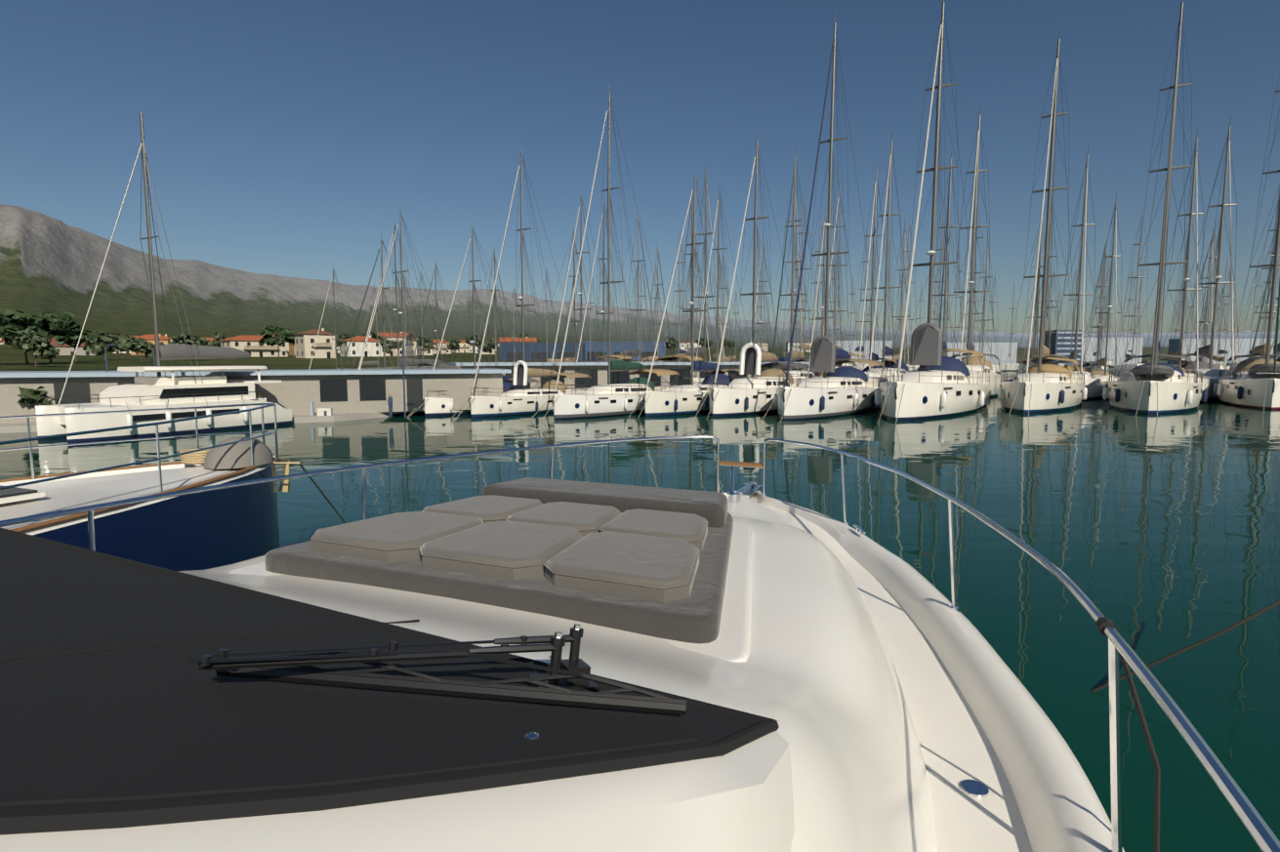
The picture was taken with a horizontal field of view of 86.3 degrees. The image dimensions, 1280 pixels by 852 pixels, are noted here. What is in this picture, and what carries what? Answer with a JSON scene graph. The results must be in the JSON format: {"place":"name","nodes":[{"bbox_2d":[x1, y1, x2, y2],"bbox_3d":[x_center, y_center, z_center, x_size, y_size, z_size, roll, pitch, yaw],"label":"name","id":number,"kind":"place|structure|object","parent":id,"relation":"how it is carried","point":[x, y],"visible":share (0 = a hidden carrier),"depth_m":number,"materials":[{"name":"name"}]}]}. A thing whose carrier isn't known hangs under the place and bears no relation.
{"place":"outdoors","nodes":[
{"label":"outdoors","id":0,"kind":"place"},
{"bbox_2d":[0,358,1279,851],"bbox_3d":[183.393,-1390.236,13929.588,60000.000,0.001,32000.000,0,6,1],"label":"sea water","id":1,"kind":"structure","parent":0,"point":[1154,536],"depth_m":12.60,"materials":[{"name":"teal liquid"}]},
{"bbox_2d":[35,112,291,444],"bbox_3d":[-17.108,-5.238,24.730,3.208,11.516,7.478,3,6,28],"label":"catamaran","id":2,"kind":"object","parent":1,"relation":"on","point":[159,392],"visible":0.88,"depth_m":24.17,"materials":[{"name":"beige plastic"}]},
{"bbox_2d":[0,403,346,571],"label":"blue yacht","id":3,"kind":"object","parent":1,"relation":"on","point":[211,529],"visible":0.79,"depth_m":6.28,"materials":[{"name":"blue plastic"}]},
{"bbox_2d":[0,343,1119,433],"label":"quay","id":4,"kind":"structure","parent":1,"relation":"on","point":[320,395],"depth_m":30.16,"materials":[{"name":"concrete"}]},
{"bbox_2d":[177,491,1124,851],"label":"boat deck","id":5,"kind":"structure","parent":1,"relation":"on","point":[887,692],"depth_m":2.15,"materials":[{"name":"white plastic"}]},
{"bbox_2d":[0,435,1279,851],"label":"motor yacht fittings","id":6,"kind":"object","parent":5,"relation":"on","point":[148,709],"visible":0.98,"depth_m":1.16,"materials":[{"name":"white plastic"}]},
{"bbox_2d":[308,110,1279,401],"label":"sailboat masts","id":7,"kind":"object","parent":1,"relation":"on","point":[1213,366],"visible":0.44,"depth_m":61.21,"materials":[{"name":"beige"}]},
{"bbox_2d":[340,0,1279,423],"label":"sailboats","id":8,"kind":"object","parent":1,"relation":"on","point":[938,384],"visible":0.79,"depth_m":33.90,"materials":[{"name":"beige plastic"}]},
{"bbox_2d":[1091,600,1279,692],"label":"mooring rope","id":9,"kind":"object","parent":1,"relation":"in","point":[1225,631],"visible":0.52,"depth_m":5.51,"materials":[{"name":"grey fabric"}]},
{"bbox_2d":[0,204,1279,371],"bbox_3d":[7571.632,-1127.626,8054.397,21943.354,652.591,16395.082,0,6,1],"label":"mountain terrain","id":10,"kind":"structure","parent":0,"point":[49,265],"depth_m":2825.29,"materials":[{"name":"grey stone"}]},
{"bbox_2d":[0,309,735,367],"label":"town trees","id":11,"kind":"object","parent":10,"relation":"on","point":[25,332],"visible":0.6,"depth_m":127.94,"materials":[{"name":"plant"}]},
{"bbox_2d":[0,328,1279,362],"bbox_3d":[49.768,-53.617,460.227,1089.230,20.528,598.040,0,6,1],"label":"town buildings","id":12,"kind":"structure","parent":10,"relation":"on","point":[305,344],"depth_m":252.82,"materials":[{"name":"paint"}]},
{"bbox_2d":[0,0,1279,333],"label":"sky","id":13,"kind":"structure","parent":0,"point":[283,138],"materials":[{"name":"blue"}]}
]}

